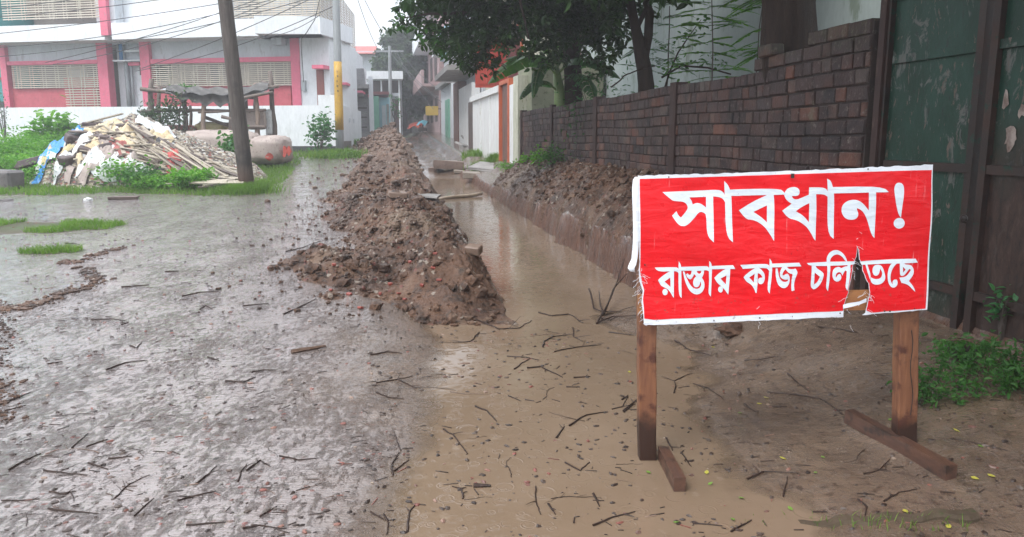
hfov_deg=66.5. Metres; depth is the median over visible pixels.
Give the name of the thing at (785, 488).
twig
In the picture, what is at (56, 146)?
tarpaulin
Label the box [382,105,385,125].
door
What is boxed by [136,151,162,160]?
slat
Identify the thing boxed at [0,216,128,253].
grass
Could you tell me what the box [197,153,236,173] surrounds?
slat
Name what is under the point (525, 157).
weed
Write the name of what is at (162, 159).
slat
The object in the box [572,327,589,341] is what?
twig
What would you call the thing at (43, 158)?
sacking
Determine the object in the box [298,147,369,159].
grass tuft
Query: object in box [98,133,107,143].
scrap
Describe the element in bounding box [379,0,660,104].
tree
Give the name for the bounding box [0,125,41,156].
weed
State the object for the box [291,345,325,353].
stick
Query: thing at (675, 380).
twig
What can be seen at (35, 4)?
overhead cable
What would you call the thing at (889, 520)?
grass tuft
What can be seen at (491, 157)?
grass tuft
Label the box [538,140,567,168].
weed
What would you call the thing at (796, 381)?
twig
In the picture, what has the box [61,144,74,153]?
scrap
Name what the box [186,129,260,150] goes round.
cloth bundle
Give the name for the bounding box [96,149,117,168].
scrap
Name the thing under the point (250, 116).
hanging cloth
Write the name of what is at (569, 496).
twig
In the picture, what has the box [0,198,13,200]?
stone
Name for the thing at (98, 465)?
twig
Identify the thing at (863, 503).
twig
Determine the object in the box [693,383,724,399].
twig
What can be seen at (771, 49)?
loose brick
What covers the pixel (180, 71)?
window
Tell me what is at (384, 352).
twig
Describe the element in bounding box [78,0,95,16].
window
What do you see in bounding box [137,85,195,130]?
climbing plant
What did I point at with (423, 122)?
street stall
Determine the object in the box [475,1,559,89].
house
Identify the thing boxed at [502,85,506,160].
gate pillar
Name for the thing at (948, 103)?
iron gate
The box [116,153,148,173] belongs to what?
plastic sack
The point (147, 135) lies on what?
slat
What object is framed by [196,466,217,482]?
twig
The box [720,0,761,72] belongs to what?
sapling
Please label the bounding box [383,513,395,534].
twig
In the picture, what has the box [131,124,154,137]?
slat
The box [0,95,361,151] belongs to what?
compound wall
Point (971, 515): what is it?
concrete kerb
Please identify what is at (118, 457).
twig
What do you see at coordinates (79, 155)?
scrap
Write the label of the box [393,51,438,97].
overhead cable
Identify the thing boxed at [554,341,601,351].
twig
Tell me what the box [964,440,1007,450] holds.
twig
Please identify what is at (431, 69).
window
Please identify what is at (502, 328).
twig
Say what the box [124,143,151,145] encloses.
slat
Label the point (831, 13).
house
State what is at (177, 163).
slat
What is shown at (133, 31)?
overhead cable
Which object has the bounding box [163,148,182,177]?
sack
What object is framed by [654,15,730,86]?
shrub
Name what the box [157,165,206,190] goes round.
weed
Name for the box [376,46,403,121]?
utility pole
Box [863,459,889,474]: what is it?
twig
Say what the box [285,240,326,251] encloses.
twig
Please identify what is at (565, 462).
twig
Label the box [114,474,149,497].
twig
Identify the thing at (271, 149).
cloth bundle
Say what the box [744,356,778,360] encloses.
twig
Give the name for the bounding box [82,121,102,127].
brick
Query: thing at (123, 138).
sacking
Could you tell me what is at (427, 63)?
window
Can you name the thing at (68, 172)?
scrap
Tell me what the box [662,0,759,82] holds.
sapling
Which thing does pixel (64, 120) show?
weed
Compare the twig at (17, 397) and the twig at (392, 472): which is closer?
the twig at (392, 472)
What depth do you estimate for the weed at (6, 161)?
16.52 m
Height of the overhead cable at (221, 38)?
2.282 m
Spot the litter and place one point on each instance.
(760, 534)
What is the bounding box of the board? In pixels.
[107,196,139,199]
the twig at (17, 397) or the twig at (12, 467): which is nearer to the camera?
the twig at (12, 467)
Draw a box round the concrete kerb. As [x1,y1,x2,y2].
[762,507,979,528]
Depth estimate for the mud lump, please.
5.30 m
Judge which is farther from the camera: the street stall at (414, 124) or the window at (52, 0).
the street stall at (414, 124)
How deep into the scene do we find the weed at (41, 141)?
18.72 m
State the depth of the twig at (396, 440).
3.64 m
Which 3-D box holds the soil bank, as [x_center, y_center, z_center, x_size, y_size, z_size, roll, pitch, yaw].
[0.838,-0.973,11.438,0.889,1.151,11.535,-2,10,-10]
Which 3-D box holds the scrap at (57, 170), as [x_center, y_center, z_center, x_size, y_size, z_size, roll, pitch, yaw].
[-8.639,-1.931,14.976,0.360,0.667,0.195,-6,11,-33]
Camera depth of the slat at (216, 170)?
15.24 m
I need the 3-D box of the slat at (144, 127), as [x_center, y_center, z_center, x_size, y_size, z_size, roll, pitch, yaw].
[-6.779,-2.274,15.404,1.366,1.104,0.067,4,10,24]
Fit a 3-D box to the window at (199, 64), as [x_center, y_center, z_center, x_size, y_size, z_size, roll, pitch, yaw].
[-12.283,-7.591,30.854,0.623,0.911,0.090,2,10,11]
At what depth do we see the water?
3.81 m
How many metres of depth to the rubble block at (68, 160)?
14.84 m
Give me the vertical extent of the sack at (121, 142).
0.492 m
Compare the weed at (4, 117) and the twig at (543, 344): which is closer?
the twig at (543, 344)
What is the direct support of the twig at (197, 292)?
on the ground at (176, 222)
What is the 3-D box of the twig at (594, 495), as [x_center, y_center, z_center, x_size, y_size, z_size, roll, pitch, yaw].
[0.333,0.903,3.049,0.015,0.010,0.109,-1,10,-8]
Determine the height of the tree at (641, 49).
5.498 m
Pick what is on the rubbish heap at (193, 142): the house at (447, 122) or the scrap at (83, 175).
the scrap at (83, 175)
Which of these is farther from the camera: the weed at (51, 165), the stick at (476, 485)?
the weed at (51, 165)
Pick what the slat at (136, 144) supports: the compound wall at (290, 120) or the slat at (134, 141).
the slat at (134, 141)
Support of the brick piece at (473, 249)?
on the soil heap at (442, 294)
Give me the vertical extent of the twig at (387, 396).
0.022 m
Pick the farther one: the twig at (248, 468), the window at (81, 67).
the window at (81, 67)
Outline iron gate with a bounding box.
[859,0,1023,354]
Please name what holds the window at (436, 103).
in the house at (435, 67)
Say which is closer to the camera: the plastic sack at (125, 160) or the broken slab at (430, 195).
the broken slab at (430, 195)
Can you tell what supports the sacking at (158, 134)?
on the slat
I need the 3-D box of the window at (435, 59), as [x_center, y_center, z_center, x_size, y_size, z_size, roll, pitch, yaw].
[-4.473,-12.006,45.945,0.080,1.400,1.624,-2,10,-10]
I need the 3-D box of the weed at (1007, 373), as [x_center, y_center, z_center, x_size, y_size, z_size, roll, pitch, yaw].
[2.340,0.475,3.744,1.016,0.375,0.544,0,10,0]
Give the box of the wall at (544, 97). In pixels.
[518,63,602,110]
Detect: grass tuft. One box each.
[201,179,290,196]
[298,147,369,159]
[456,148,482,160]
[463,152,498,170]
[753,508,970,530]
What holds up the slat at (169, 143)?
on the rubbish heap at (193, 142)
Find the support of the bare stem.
on the brick wall at (813, 110)
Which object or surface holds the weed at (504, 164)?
on the ground at (176, 222)
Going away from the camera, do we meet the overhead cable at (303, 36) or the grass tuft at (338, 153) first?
the grass tuft at (338, 153)
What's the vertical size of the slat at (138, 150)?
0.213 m
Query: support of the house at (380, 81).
on the ground at (176, 222)
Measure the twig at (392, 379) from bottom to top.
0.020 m
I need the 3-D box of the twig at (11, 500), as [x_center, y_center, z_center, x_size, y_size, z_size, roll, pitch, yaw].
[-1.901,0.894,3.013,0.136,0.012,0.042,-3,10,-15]
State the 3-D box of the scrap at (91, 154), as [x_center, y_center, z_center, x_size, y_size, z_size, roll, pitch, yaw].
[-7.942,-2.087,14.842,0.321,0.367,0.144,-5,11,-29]
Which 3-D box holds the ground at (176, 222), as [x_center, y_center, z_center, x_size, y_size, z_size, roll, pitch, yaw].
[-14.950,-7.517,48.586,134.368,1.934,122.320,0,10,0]
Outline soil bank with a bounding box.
[490,159,665,251]
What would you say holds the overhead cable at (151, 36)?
attached to the utility pole at (338, 102)
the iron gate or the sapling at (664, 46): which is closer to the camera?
the iron gate
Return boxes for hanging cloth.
[246,112,266,129]
[265,109,272,134]
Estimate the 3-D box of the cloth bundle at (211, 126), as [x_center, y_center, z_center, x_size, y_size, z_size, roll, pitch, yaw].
[-8.014,-3.776,20.970,0.898,0.300,0.836,0,10,0]
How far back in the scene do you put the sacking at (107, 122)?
15.39 m
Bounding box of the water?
[383,178,833,536]
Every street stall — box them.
[407,122,422,131]
[417,120,427,130]
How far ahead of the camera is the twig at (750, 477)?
3.27 m
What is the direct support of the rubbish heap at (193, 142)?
on the ground at (176, 222)
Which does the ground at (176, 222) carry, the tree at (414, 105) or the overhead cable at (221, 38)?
the tree at (414, 105)
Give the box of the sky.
[340,0,413,49]
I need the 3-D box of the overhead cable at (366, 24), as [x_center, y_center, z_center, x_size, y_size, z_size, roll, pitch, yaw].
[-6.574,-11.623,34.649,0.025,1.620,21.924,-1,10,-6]
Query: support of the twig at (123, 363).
on the ground at (176, 222)
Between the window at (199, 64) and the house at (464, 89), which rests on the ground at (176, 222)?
the house at (464, 89)
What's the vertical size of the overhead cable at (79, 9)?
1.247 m
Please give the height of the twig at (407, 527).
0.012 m
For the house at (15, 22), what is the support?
on the ground at (176, 222)
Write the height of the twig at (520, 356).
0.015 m
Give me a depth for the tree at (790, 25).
6.33 m
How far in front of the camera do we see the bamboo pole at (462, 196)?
15.62 m
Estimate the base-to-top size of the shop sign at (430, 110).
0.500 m
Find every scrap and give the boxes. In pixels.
[29,152,56,183]
[53,150,70,183]
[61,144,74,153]
[63,128,82,147]
[64,165,75,185]
[76,152,82,164]
[78,162,95,185]
[85,137,102,148]
[88,151,95,157]
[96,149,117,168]
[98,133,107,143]
[99,145,112,152]
[131,151,141,159]
[160,130,173,142]
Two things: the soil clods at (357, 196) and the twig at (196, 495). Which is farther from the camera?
the soil clods at (357, 196)
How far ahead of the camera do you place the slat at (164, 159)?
15.05 m
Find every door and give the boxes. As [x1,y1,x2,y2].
[316,70,324,104]
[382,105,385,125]
[394,99,401,134]
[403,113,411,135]
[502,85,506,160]
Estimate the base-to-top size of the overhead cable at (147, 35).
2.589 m
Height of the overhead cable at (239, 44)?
1.822 m
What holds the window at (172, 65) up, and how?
in the house at (117, 79)
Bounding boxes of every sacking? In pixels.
[31,154,46,183]
[83,118,133,133]
[115,124,139,147]
[152,132,162,145]
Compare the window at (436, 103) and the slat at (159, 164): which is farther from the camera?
the window at (436, 103)
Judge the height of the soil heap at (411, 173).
2.192 m
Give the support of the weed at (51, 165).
on the ground at (176, 222)
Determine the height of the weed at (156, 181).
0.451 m
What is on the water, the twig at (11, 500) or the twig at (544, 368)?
the twig at (544, 368)
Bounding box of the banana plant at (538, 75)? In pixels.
[488,45,619,106]
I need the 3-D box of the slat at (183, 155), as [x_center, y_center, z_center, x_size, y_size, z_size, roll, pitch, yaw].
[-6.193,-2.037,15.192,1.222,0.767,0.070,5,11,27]
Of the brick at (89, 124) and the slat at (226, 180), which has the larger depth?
the brick at (89, 124)
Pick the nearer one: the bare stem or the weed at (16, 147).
the bare stem
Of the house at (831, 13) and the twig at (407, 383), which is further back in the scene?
the house at (831, 13)
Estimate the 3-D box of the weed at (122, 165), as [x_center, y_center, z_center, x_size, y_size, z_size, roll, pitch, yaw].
[-7.426,-1.847,14.859,1.325,0.711,1.226,5,11,29]
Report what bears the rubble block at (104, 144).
on the rubbish heap at (193, 142)
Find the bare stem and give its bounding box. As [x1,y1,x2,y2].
[611,66,654,87]
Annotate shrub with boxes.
[553,22,634,157]
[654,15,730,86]
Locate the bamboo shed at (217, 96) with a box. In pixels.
[139,71,292,134]
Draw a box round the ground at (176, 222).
[0,132,1023,536]
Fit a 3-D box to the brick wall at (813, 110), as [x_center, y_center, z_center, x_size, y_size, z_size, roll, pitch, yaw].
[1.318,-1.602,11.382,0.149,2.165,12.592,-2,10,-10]
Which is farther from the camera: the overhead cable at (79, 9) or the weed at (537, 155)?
the overhead cable at (79, 9)
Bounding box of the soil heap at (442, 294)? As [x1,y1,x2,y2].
[278,182,517,329]
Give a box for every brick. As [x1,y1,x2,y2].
[63,132,79,143]
[77,145,90,154]
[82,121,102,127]
[93,134,112,139]
[758,43,783,57]
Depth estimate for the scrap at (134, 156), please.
14.93 m
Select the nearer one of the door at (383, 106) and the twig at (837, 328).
the twig at (837, 328)
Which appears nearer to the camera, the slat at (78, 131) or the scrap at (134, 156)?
the scrap at (134, 156)
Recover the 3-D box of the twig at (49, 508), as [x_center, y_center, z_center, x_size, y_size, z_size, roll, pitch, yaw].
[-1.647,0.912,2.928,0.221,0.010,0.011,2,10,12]
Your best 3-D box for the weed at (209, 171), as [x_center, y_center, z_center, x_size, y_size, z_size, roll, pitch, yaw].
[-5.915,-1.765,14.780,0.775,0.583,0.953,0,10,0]
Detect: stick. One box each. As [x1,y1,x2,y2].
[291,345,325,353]
[473,483,490,487]
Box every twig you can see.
[1,497,39,501]
[2,392,30,401]
[8,452,40,469]
[43,466,86,474]
[47,507,98,513]
[49,488,73,500]
[88,462,107,469]
[106,360,144,369]
[108,453,130,458]
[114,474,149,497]
[134,498,153,515]
[177,490,215,500]
[181,291,214,296]
[186,522,225,525]
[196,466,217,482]
[225,377,254,382]
[237,462,254,481]
[242,524,281,528]
[246,458,270,470]
[279,455,318,461]
[283,298,316,314]
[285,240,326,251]
[370,351,400,354]
[376,375,411,382]
[376,391,403,398]
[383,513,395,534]
[389,429,400,450]
[391,452,399,475]
[397,379,417,387]
[405,503,415,531]
[443,428,467,453]
[450,332,479,341]
[452,486,466,498]
[475,316,531,329]
[475,405,496,420]
[507,355,537,359]
[526,485,540,514]
[527,366,561,376]
[538,312,589,322]
[542,334,569,347]
[551,492,598,498]
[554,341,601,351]
[564,461,589,470]
[568,412,603,425]
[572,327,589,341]
[592,492,599,506]
[592,511,635,525]
[661,373,691,392]
[674,340,710,355]
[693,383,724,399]
[693,521,722,525]
[730,519,751,532]
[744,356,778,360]
[746,463,799,479]
[770,392,844,414]
[782,476,792,496]
[787,372,809,390]
[819,326,857,332]
[857,498,867,515]
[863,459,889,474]
[883,489,915,501]
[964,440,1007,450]
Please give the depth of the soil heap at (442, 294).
6.87 m
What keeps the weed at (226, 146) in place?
on the ground at (176, 222)
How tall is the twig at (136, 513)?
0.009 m
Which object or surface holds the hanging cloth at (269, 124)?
hanging from the bamboo shed at (217, 96)
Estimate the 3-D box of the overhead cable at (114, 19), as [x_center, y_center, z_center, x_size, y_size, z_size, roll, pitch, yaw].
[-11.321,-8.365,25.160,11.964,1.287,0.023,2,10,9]
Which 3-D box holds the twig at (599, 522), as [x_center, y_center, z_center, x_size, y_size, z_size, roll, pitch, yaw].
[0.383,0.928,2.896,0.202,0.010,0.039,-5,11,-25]
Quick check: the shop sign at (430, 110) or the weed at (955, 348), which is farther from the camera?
the shop sign at (430, 110)
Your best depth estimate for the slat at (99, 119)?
15.83 m
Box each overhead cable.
[0,0,69,8]
[0,0,155,16]
[0,0,239,33]
[0,0,269,47]
[0,0,302,56]
[45,0,255,62]
[53,0,275,64]
[137,6,332,70]
[141,0,307,68]
[239,15,319,37]
[301,0,319,81]
[358,1,378,49]
[365,1,399,51]
[390,52,440,101]
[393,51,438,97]
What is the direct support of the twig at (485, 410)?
on the water
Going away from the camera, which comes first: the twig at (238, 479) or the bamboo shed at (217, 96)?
the twig at (238, 479)
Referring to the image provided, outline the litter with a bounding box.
[0,178,1023,536]
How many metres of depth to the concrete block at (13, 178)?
14.35 m
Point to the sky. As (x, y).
(380, 9)
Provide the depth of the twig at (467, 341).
5.41 m
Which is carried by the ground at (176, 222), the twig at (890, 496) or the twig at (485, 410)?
the twig at (890, 496)
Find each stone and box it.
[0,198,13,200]
[387,190,407,197]
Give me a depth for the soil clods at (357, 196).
9.01 m
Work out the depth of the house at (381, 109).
39.09 m
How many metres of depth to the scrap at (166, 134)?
15.66 m
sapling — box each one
[617,6,696,85]
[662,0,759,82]
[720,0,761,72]
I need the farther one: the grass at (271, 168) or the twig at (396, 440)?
the grass at (271, 168)
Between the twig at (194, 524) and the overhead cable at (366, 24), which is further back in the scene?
the overhead cable at (366, 24)
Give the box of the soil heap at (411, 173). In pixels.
[330,123,434,194]
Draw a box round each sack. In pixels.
[71,132,93,154]
[75,144,118,181]
[113,140,130,158]
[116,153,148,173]
[135,114,179,139]
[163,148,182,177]
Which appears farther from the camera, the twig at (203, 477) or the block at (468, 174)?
the block at (468, 174)
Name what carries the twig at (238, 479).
on the ground at (176, 222)
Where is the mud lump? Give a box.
[714,322,742,336]
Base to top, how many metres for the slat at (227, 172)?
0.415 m
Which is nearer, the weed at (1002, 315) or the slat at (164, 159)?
the weed at (1002, 315)
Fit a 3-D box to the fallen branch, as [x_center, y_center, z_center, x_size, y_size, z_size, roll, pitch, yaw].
[0.827,0.166,6.631,0.360,0.268,1.528,1,10,4]
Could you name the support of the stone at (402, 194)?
on the soil heap at (442, 294)
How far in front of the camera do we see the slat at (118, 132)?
15.26 m
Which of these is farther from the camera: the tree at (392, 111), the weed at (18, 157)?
the tree at (392, 111)
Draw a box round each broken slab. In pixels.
[419,193,440,198]
[454,141,468,146]
[468,161,493,170]
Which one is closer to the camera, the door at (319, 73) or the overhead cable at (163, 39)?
the overhead cable at (163, 39)
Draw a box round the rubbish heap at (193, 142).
[26,113,267,187]
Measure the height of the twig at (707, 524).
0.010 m
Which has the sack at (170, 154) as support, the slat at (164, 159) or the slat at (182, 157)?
the slat at (182, 157)
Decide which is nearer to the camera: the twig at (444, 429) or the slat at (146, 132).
the twig at (444, 429)
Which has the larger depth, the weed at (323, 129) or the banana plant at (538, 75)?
the weed at (323, 129)
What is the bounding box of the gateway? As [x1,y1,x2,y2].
[468,75,527,162]
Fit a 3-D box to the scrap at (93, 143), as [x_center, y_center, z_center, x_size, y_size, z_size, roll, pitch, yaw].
[-8.013,-2.354,15.055,0.413,0.383,0.248,0,10,0]
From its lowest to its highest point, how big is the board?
0.056 m
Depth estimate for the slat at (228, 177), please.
15.07 m
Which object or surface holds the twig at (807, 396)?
on the ground at (176, 222)
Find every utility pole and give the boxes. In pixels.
[218,0,253,183]
[332,0,343,148]
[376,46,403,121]
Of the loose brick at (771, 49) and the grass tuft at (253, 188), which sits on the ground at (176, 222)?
the grass tuft at (253, 188)
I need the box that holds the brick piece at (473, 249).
[464,243,482,255]
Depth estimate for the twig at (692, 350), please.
5.15 m
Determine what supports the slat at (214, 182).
on the slat
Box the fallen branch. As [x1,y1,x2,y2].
[588,259,635,323]
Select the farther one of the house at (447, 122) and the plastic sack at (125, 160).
the house at (447, 122)
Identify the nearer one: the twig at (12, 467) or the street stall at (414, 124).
the twig at (12, 467)
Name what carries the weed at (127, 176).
on the ground at (176, 222)
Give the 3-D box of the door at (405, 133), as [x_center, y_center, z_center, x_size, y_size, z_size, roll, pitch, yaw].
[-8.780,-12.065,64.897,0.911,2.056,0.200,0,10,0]
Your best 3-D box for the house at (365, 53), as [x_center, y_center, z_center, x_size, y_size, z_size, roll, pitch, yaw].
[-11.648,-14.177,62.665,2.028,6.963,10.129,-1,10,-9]
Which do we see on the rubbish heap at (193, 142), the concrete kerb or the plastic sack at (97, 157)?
the plastic sack at (97, 157)
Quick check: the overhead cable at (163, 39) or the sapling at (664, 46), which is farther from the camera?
the overhead cable at (163, 39)
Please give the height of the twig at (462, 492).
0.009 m
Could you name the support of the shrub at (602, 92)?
on the ground at (176, 222)
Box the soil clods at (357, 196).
[136,122,682,326]
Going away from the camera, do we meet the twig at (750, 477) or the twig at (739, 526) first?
the twig at (739, 526)
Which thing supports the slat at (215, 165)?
on the rubbish heap at (193, 142)
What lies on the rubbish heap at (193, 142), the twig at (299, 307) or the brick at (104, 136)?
the brick at (104, 136)
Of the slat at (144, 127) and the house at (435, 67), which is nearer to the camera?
the slat at (144, 127)
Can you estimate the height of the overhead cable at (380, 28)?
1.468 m
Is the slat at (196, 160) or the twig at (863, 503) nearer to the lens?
the twig at (863, 503)
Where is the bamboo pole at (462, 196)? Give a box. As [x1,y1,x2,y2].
[439,192,482,199]
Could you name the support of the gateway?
on the ground at (176, 222)
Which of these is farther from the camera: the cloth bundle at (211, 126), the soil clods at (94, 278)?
the cloth bundle at (211, 126)
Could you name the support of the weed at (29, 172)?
on the ground at (176, 222)
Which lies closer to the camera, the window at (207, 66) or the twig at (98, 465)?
the twig at (98, 465)
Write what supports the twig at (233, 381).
on the ground at (176, 222)
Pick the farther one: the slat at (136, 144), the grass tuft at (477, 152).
the grass tuft at (477, 152)
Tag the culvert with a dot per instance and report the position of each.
(444, 164)
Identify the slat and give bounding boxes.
[67,130,87,132]
[79,113,123,124]
[82,133,120,143]
[103,131,134,132]
[108,130,138,143]
[119,147,161,154]
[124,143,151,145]
[127,123,164,149]
[129,135,167,155]
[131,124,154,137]
[135,135,169,158]
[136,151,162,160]
[139,128,156,144]
[140,125,151,133]
[144,156,170,172]
[145,146,180,169]
[149,149,176,169]
[157,136,204,159]
[159,143,214,177]
[164,178,234,184]
[166,155,190,169]
[170,144,199,168]
[174,143,216,175]
[174,145,224,175]
[189,179,227,183]
[190,182,243,183]
[193,150,236,179]
[194,160,237,176]
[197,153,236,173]
[198,181,253,187]
[218,176,237,179]
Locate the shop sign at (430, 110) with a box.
[425,106,440,114]
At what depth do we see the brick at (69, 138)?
15.32 m
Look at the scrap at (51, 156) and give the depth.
15.23 m
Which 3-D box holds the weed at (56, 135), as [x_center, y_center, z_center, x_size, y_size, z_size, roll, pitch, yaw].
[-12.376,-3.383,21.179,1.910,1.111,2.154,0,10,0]
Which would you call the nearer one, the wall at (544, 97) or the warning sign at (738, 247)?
the warning sign at (738, 247)
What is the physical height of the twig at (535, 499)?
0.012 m
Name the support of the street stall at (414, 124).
on the ground at (176, 222)
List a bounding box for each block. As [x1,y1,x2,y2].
[0,169,24,189]
[13,155,39,169]
[57,155,75,165]
[98,141,114,147]
[462,171,480,178]
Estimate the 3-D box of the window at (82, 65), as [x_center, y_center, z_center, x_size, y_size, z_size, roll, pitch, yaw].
[-17.086,-8.017,31.714,0.756,0.515,0.090,2,10,11]
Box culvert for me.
[428,160,466,171]
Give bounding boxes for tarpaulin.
[31,125,83,183]
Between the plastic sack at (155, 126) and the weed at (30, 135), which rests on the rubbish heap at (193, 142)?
the plastic sack at (155, 126)
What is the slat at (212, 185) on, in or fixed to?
on the ground at (176, 222)
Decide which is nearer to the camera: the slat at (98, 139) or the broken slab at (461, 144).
the slat at (98, 139)
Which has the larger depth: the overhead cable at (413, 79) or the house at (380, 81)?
the house at (380, 81)
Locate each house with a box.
[0,0,39,107]
[0,0,368,144]
[354,46,376,83]
[356,68,373,136]
[366,71,402,134]
[373,92,389,129]
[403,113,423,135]
[412,0,443,132]
[431,18,485,145]
[432,7,455,137]
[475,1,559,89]
[580,0,880,97]
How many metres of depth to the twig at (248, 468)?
3.35 m
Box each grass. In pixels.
[0,144,350,195]
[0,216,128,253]
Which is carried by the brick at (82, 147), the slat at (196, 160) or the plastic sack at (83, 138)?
the plastic sack at (83, 138)
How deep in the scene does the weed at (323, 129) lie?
24.04 m
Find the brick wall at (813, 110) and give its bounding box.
[520,18,879,289]
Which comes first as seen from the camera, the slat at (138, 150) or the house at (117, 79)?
the slat at (138, 150)
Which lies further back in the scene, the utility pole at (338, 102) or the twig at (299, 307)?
the utility pole at (338, 102)
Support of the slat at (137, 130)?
on the slat
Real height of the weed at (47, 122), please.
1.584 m
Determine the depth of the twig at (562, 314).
6.20 m
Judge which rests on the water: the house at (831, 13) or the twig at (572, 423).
the twig at (572, 423)
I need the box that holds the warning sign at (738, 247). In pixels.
[628,164,957,491]
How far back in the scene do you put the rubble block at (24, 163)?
15.30 m
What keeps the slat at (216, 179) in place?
on the grass at (271, 168)
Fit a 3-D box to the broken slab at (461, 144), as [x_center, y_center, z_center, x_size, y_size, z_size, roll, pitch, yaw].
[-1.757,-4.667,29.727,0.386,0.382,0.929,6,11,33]
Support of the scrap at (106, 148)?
on the plastic sack at (97, 157)
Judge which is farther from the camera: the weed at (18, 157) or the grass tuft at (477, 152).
the grass tuft at (477, 152)
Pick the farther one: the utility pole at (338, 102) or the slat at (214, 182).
the utility pole at (338, 102)
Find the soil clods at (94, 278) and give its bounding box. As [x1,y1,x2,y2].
[0,244,135,420]
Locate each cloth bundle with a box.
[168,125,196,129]
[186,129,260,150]
[194,122,227,129]
[250,135,293,164]
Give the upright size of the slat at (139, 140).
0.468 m
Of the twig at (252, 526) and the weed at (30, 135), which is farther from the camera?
the weed at (30, 135)
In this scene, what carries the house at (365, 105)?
on the ground at (176, 222)
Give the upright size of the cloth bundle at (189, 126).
0.463 m
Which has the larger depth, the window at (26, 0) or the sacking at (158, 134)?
the window at (26, 0)
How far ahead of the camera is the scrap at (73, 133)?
15.51 m
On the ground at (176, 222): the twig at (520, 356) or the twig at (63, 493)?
the twig at (63, 493)
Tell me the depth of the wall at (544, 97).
16.98 m
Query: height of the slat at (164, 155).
0.464 m
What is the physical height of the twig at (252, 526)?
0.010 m
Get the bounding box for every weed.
[0,81,10,137]
[0,116,62,148]
[0,124,58,152]
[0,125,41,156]
[0,129,50,159]
[0,145,42,169]
[0,147,44,168]
[2,157,49,182]
[20,109,64,142]
[21,123,72,143]
[36,156,65,179]
[46,95,81,136]
[83,153,150,188]
[103,159,169,188]
[121,169,177,190]
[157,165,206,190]
[185,166,219,187]
[215,125,252,152]
[302,106,337,150]
[494,158,516,171]
[516,151,538,163]
[529,144,551,164]
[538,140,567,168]
[886,332,1023,407]
[919,332,1008,364]
[983,283,1018,340]
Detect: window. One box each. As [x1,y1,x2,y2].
[26,0,44,15]
[52,0,80,18]
[66,67,87,77]
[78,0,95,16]
[82,65,97,77]
[172,65,179,77]
[180,71,193,84]
[193,64,208,84]
[207,66,222,84]
[426,63,427,83]
[430,57,432,81]
[434,58,436,77]
[435,97,437,121]
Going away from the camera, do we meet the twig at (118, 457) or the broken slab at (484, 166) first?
the twig at (118, 457)
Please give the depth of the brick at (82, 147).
14.89 m
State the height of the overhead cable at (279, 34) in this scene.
0.688 m
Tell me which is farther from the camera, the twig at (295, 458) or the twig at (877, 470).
the twig at (295, 458)
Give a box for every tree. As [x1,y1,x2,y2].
[367,23,427,130]
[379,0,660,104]
[389,95,401,127]
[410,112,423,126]
[594,0,703,91]
[759,0,817,136]
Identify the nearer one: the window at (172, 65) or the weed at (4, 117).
the weed at (4, 117)
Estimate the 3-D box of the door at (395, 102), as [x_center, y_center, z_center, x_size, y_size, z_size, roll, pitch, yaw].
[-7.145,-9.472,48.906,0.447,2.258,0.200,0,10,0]
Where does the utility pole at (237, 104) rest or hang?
on the ground at (176, 222)

